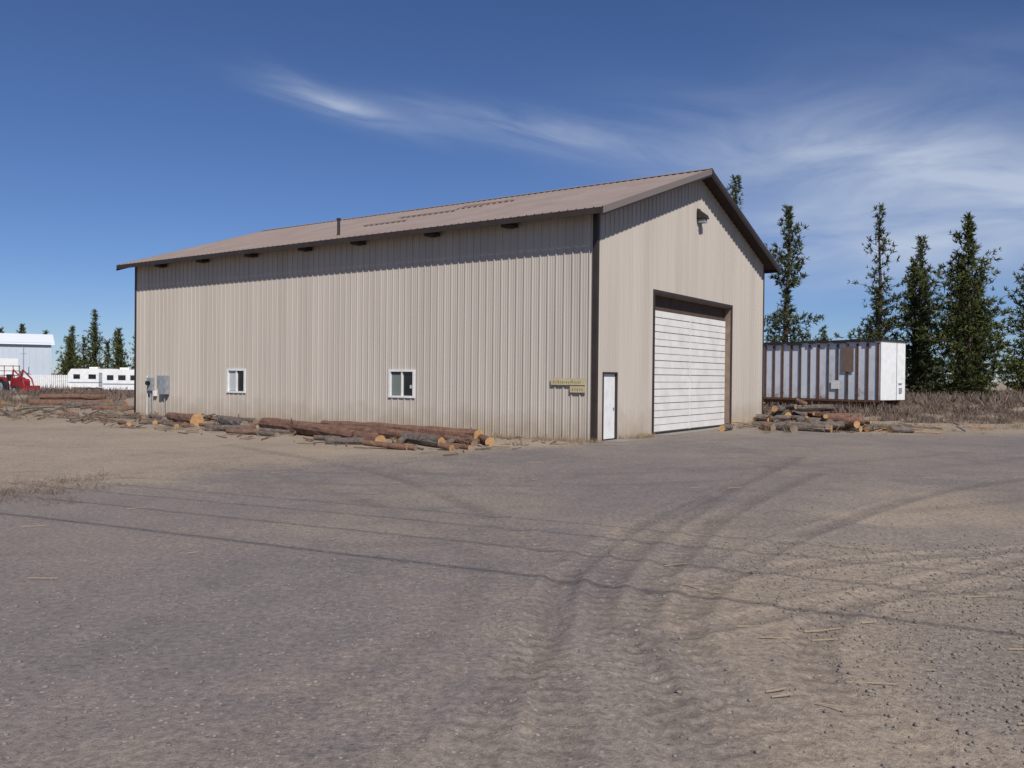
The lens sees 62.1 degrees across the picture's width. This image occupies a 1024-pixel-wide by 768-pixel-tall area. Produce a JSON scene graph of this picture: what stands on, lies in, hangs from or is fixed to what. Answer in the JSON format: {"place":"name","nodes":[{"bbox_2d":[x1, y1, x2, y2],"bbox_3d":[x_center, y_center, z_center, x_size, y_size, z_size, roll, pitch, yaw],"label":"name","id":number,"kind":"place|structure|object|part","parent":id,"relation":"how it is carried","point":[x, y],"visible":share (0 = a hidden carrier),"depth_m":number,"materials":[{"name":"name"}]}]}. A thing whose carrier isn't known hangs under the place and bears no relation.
{"place":"outdoors","nodes":[
{"label":"outdoors","id":0,"kind":"place"},
{"bbox_2d":[116,169,711,270],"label":"rake fascia","id":1,"kind":"structure","parent":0,"point":[631,200],"depth_m":28.30,"materials":[{"name":"brown metal"}]},
{"bbox_2d":[117,207,777,273],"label":"eave fascia","id":2,"kind":"structure","parent":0,"point":[451,227],"depth_m":30.46,"materials":[{"name":"brown metal"}]},
{"bbox_2d":[119,169,709,264],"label":"roof panels","id":3,"kind":"object","parent":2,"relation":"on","point":[591,196],"visible":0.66,"depth_m":33.69,"materials":[{"name":"brown metal"}]},
{"bbox_2d":[337,218,340,234],"bbox_3d":[-6.768,-6.106,33.188,0.162,0.730,0.170,1,0,0],"label":"vent pipe","id":4,"kind":"object","parent":3,"relation":"attached to","point":[338,226],"visible":0.8,"depth_m":33.14,"materials":[{"name":"grey metal"}]},
{"bbox_2d":[364,199,513,225],"bbox_3d":[-3.091,-7.093,35.515,6.403,1.034,2.579,1,0,0],"label":"roof patch","id":5,"kind":"object","parent":3,"relation":"on","point":[441,211],"visible":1,"depth_m":35.36,"materials":[{"name":"brown metal"}]},
{"bbox_2d":[131,177,775,270],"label":"soffit","id":6,"kind":"structure","parent":3,"relation":"attached to","point":[724,203],"depth_m":35.45,"materials":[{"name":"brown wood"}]},
{"bbox_2d":[261,168,713,230],"bbox_3d":[-3.159,-8.328,39.755,26.220,0.084,0.440,1,1,35],"label":"ridge cap","id":7,"kind":"object","parent":3,"relation":"on","point":[507,196],"visible":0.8,"depth_m":37.29,"materials":[{"name":"beige metal"}]},
{"bbox_2d":[711,169,780,273],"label":"rake fascia","id":8,"kind":"structure","parent":3,"relation":"attached to","point":[720,185],"depth_m":35.24,"materials":[{"name":"brown metal"}]},
{"bbox_2d":[0,373,1023,767],"bbox_3d":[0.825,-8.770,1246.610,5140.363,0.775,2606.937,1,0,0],"label":"ground","id":9,"kind":"structure","parent":0,"point":[710,647],"depth_m":7.60,"materials":[{"name":"grey gravel"}]},
{"bbox_2d":[0,365,19,377],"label":"scaffold frame","id":10,"kind":"object","parent":9,"relation":"on","point":[4,375],"visible":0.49,"depth_m":77.65,"materials":[{"name":"metal"}]},
{"bbox_2d":[0,369,39,392],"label":"red loader tractor","id":11,"kind":"object","parent":9,"relation":"on","point":[20,381],"visible":0.69,"depth_m":73.41,"materials":[{"name":"paint"}]},
{"bbox_2d":[16,323,26,333],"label":"pine tree","id":12,"kind":"object","parent":9,"relation":"on","point":[22,329],"visible":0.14,"depth_m":117.84,"materials":[{"name":"green plant"}]},
{"bbox_2d":[21,347,26,374],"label":"antenna mast","id":13,"kind":"object","parent":9,"relation":"on","point":[23,353],"visible":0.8,"depth_m":86.95,"materials":[{"name":"white metal"}]},
{"bbox_2d":[0,342,50,386],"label":"walls","id":14,"kind":"structure","parent":9,"relation":"on","point":[37,359],"depth_m":89.08,"materials":[{"name":"white metal"}]},
{"bbox_2d":[0,358,17,374],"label":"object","id":15,"kind":"structure","parent":14,"relation":"attached to","point":[8,363],"depth_m":88.00,"materials":[{"name":"white paint"}]},
{"bbox_2d":[0,333,54,344],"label":"roof","id":16,"kind":"structure","parent":14,"relation":"on","point":[34,339],"depth_m":90.73,"materials":[{"name":"white metal"}]},
{"bbox_2d":[1,374,72,389],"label":"white picket fence","id":17,"kind":"object","parent":9,"relation":"on","point":[37,380],"visible":0.35,"depth_m":84.00,"materials":[{"name":"paint"}]},
{"bbox_2d":[55,342,73,376],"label":"pine tree","id":18,"kind":"object","parent":9,"relation":"on","point":[66,360],"visible":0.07,"depth_m":121.87,"materials":[{"name":"green plant"}]},
{"bbox_2d":[0,394,133,414],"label":"log pile","id":19,"kind":"object","parent":9,"relation":"on","point":[83,401],"visible":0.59,"depth_m":47.96,"materials":[{"name":"brown wood"}]},
{"bbox_2d":[55,336,80,384],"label":"pine tree","id":20,"kind":"object","parent":9,"relation":"on","point":[68,354],"visible":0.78,"depth_m":114.94,"materials":[{"name":"green plant"}]},
{"bbox_2d":[0,467,137,505],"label":"brush","id":21,"kind":"object","parent":9,"relation":"on","point":[2,491],"visible":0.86,"depth_m":14.38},
{"bbox_2d":[56,326,81,382],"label":"pine tree","id":22,"kind":"object","parent":9,"relation":"on","point":[72,332],"visible":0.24,"depth_m":119.95,"materials":[{"name":"green plant"}]},
{"bbox_2d":[59,342,80,378],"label":"pine tree","id":23,"kind":"object","parent":9,"relation":"on","point":[67,358],"visible":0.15,"depth_m":117.88,"materials":[{"name":"green plant"}]},
{"bbox_2d":[73,336,94,368],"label":"pine tree","id":24,"kind":"object","parent":9,"relation":"on","point":[81,364],"visible":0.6,"depth_m":112.81,"materials":[{"name":"green plant"}]},
{"bbox_2d":[74,309,105,368],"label":"pine tree","id":25,"kind":"object","parent":9,"relation":"on","point":[95,336],"visible":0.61,"depth_m":117.75,"materials":[{"name":"green plant"}]},
{"bbox_2d":[68,367,118,389],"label":"travel trailer","id":26,"kind":"object","parent":9,"relation":"on","point":[90,377],"visible":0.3,"depth_m":81.71,"materials":[{"name":"white paint"}]},
{"bbox_2d":[85,325,102,366],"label":"pine tree","id":27,"kind":"object","parent":9,"relation":"on","point":[91,328],"visible":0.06,"depth_m":120.82,"materials":[{"name":"green plant"}]},
{"bbox_2d":[94,338,123,368],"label":"pine tree","id":28,"kind":"object","parent":9,"relation":"on","point":[107,354],"visible":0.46,"depth_m":111.90,"materials":[{"name":"green plant"}]},
{"bbox_2d":[102,368,133,390],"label":"travel trailer","id":29,"kind":"object","parent":9,"relation":"on","point":[122,378],"visible":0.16,"depth_m":78.17,"materials":[{"name":"white paint"}]},
{"bbox_2d":[110,327,128,369],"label":"pine tree","id":30,"kind":"object","parent":9,"relation":"on","point":[118,345],"visible":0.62,"depth_m":116.83,"materials":[{"name":"green plant"}]},
{"bbox_2d":[106,331,133,367],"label":"pine tree","id":31,"kind":"object","parent":9,"relation":"on","point":[115,332],"visible":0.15,"depth_m":120.53,"materials":[{"name":"green plant"}]},
{"bbox_2d":[113,337,128,368],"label":"pine tree","id":32,"kind":"object","parent":9,"relation":"on","point":[122,353],"visible":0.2,"depth_m":119.03,"materials":[{"name":"green plant"}]},
{"bbox_2d":[122,336,133,369],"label":"pine tree","id":33,"kind":"object","parent":9,"relation":"on","point":[132,367],"visible":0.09,"depth_m":118.46,"materials":[{"name":"green plant"}]},
{"bbox_2d":[0,407,568,455],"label":"log pile","id":34,"kind":"object","parent":9,"relation":"on","point":[346,433],"visible":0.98,"depth_m":27.29,"materials":[{"name":"brown wood"}]},
{"bbox_2d":[136,214,592,441],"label":"side wall","id":35,"kind":"structure","parent":9,"relation":"on","point":[486,330],"depth_m":31.20,"materials":[{"name":"beige metal"}]},
{"bbox_2d":[145,375,168,415],"bbox_3d":[-16.485,0.610,39.308,1.670,2.000,0.300,1,1,35],"label":"electric meter box","id":36,"kind":"object","parent":35,"relation":"attached to","point":[163,384],"visible":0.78,"depth_m":39.06,"materials":[{"name":"grey metal"}]},
{"bbox_2d":[226,369,245,392],"bbox_3d":[-11.729,-0.133,36.242,1.240,1.020,0.135,1,1,35],"label":"window","id":37,"kind":"structure","parent":35,"relation":"attached to","point":[236,381],"depth_m":36.23,"materials":[{"name":"white paint"}]},
{"bbox_2d":[388,370,414,397],"bbox_3d":[-3.979,-0.013,30.844,1.270,1.020,0.135,1,1,35],"label":"window","id":38,"kind":"structure","parent":35,"relation":"attached to","point":[401,383],"depth_m":30.84,"materials":[{"name":"white paint"}]},
{"bbox_2d":[551,378,585,392],"bbox_3d":[1.760,0.042,26.749,1.270,0.440,0.036,1,1,35],"label":"wooden name sign","id":39,"kind":"object","parent":35,"relation":"attached to","point":[570,381],"visible":1,"depth_m":26.62,"materials":[{"name":"yellow wood"}]},
{"bbox_2d":[134,213,764,441],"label":"corner trim","id":40,"kind":"structure","parent":9,"relation":"on","point":[595,327],"depth_m":26.25,"materials":[{"name":"metal"}]},
{"bbox_2d":[0,382,1023,423],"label":"sagebrush","id":41,"kind":"object","parent":9,"relation":"on","point":[930,403],"visible":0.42,"depth_m":49.87,"materials":[{"name":"brown plant"}]},
{"bbox_2d":[21,453,1023,724],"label":"fallen twigs","id":42,"kind":"object","parent":9,"relation":"on","point":[741,625],"visible":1,"depth_m":6.77,"materials":[{"name":"brown wood"}]},
{"bbox_2d":[51,353,994,387],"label":"distant tree line","id":43,"kind":"object","parent":9,"relation":"on","point":[120,356],"visible":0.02,"depth_m":195.79,"materials":[{"name":"green wood"}]},
{"bbox_2d":[601,426,736,442],"bbox_3d":[6.287,1.846,30.921,0.738,0.150,11.344,1,1,35],"label":"concrete apron","id":44,"kind":"object","parent":9,"relation":"on","point":[623,440],"visible":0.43,"depth_m":29.87,"materials":[{"name":"grey concrete"}]},
{"bbox_2d":[598,180,763,441],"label":"gable wall","id":45,"kind":"structure","parent":9,"relation":"on","point":[667,242],"depth_m":30.16,"materials":[{"name":"beige metal"}]},
{"bbox_2d":[602,372,617,440],"bbox_3d":[3.072,0.712,27.022,0.129,2.182,0.950,1,1,35],"label":"entry door","id":46,"kind":"structure","parent":45,"relation":"attached to","point":[609,401],"depth_m":27.10,"materials":[{"name":"white paint"}]},
{"bbox_2d":[654,295,724,433],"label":"overhead door","id":47,"kind":"structure","parent":45,"relation":"in","point":[689,386],"depth_m":32.66,"materials":[{"name":"grey metal"}]},
{"bbox_2d":[652,289,732,433],"bbox_3d":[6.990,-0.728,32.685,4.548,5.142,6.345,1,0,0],"label":"overhead door trim","id":48,"kind":"structure","parent":45,"relation":"attached to","point":[728,317],"depth_m":35.69,"materials":[{"name":"metal"}]},
{"bbox_2d":[697,208,708,223],"bbox_3d":[7.319,-6.448,32.583,0.360,0.550,0.400,1,1,35],"label":"wall light","id":49,"kind":"object","parent":45,"relation":"attached to","point":[702,217],"visible":1,"depth_m":32.48,"materials":[{"name":"metal"}]},
{"bbox_2d":[717,305,730,421],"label":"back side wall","id":50,"kind":"structure","parent":9,"relation":"on","point":[730,354],"depth_m":39.93,"materials":[{"name":"beige metal"}]},
{"bbox_2d":[726,174,765,324],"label":"pine tree","id":51,"kind":"object","parent":9,"relation":"on","point":[735,188],"visible":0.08,"depth_m":84.62,"materials":[{"name":"green plant"}]},
{"bbox_2d":[764,203,826,342],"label":"pine tree","id":52,"kind":"object","parent":9,"relation":"on","point":[786,272],"visible":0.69,"depth_m":75.73,"materials":[{"name":"green plant"}]},
{"bbox_2d":[817,325,832,340],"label":"pine tree","id":53,"kind":"object","parent":9,"relation":"on","point":[824,335],"visible":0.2,"depth_m":109.81,"materials":[{"name":"green plant"}]},
{"bbox_2d":[763,339,906,409],"bbox_3d":[17.823,-0.362,53.926,2.930,4.604,13.200,0,1,-38],"label":"old box trailer","id":54,"kind":"object","parent":9,"relation":"on","point":[868,371],"visible":0.6,"depth_m":50.13,"materials":[{"name":"white paint"}]},
{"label":"white rear doors","id":55,"kind":"part","parent":54,"relation":"part of","materials":[{"name":"paint"}]},
{"bbox_2d":[719,398,993,433],"bbox_3d":[13.145,1.248,35.252,11.774,1.275,7.390,0,1,-28],"label":"log pile","id":56,"kind":"object","parent":9,"relation":"on","point":[803,416],"visible":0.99,"depth_m":33.68,"materials":[{"name":"brown wood"}]},
{"bbox_2d":[834,203,924,391],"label":"pine tree","id":57,"kind":"object","parent":9,"relation":"on","point":[879,312],"visible":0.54,"depth_m":69.88,"materials":[{"name":"green plant"}]},
{"bbox_2d":[857,284,912,393],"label":"pine tree","id":58,"kind":"object","parent":9,"relation":"on","point":[890,335],"visible":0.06,"depth_m":73.01,"materials":[{"name":"green plant"}]},
{"bbox_2d":[885,234,950,392],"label":"pine tree","id":59,"kind":"object","parent":9,"relation":"on","point":[920,254],"visible":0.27,"depth_m":79.68,"materials":[{"name":"green plant"}]},
{"bbox_2d":[890,255,956,393],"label":"pine tree","id":60,"kind":"object","parent":9,"relation":"on","point":[918,367],"visible":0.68,"depth_m":70.16,"materials":[{"name":"green plant"}]},
{"bbox_2d":[894,266,954,389],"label":"pine tree","id":61,"kind":"object","parent":9,"relation":"on","point":[908,336],"visible":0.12,"depth_m":83.37,"materials":[{"name":"green plant"}]},
{"bbox_2d":[934,253,991,389],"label":"pine tree","id":62,"kind":"object","parent":9,"relation":"on","point":[944,300],"visible":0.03,"depth_m":87.62,"materials":[{"name":"green plant"}]},
{"bbox_2d":[933,283,996,387],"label":"pine tree","id":63,"kind":"object","parent":9,"relation":"on","point":[959,341],"visible":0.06,"depth_m":80.07,"materials":[{"name":"green plant"}]},
{"bbox_2d":[911,211,1023,397],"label":"pine tree","id":64,"kind":"object","parent":9,"relation":"on","point":[971,360],"visible":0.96,"depth_m":64.94,"materials":[{"name":"green plant"}]},
{"bbox_2d":[933,284,1023,394],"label":"pine tree","id":65,"kind":"object","parent":9,"relation":"on","point":[1000,367],"visible":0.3,"depth_m":68.33,"materials":[{"name":"green plant"}]},
{"bbox_2d":[985,264,1023,395],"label":"pine tree","id":66,"kind":"object","parent":9,"relation":"on","point":[1017,385],"visible":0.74,"depth_m":71.61,"materials":[{"name":"green plant"}]},
{"bbox_2d":[997,271,1023,382],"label":"pine tree","id":67,"kind":"object","parent":9,"relation":"on","point":[1018,277],"visible":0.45,"depth_m":80.71,"materials":[{"name":"green plant"}]},
{"bbox_2d":[0,393,1023,450],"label":"dry grass","id":68,"kind":"structure","parent":0,"point":[496,435],"depth_m":35.63,"materials":[{"name":"brown plant"}]},
{"bbox_2d":[0,0,1023,381],"label":"sky","id":69,"kind":"structure","parent":0,"point":[131,130],"materials":[{"name":"blue"}]}
]}

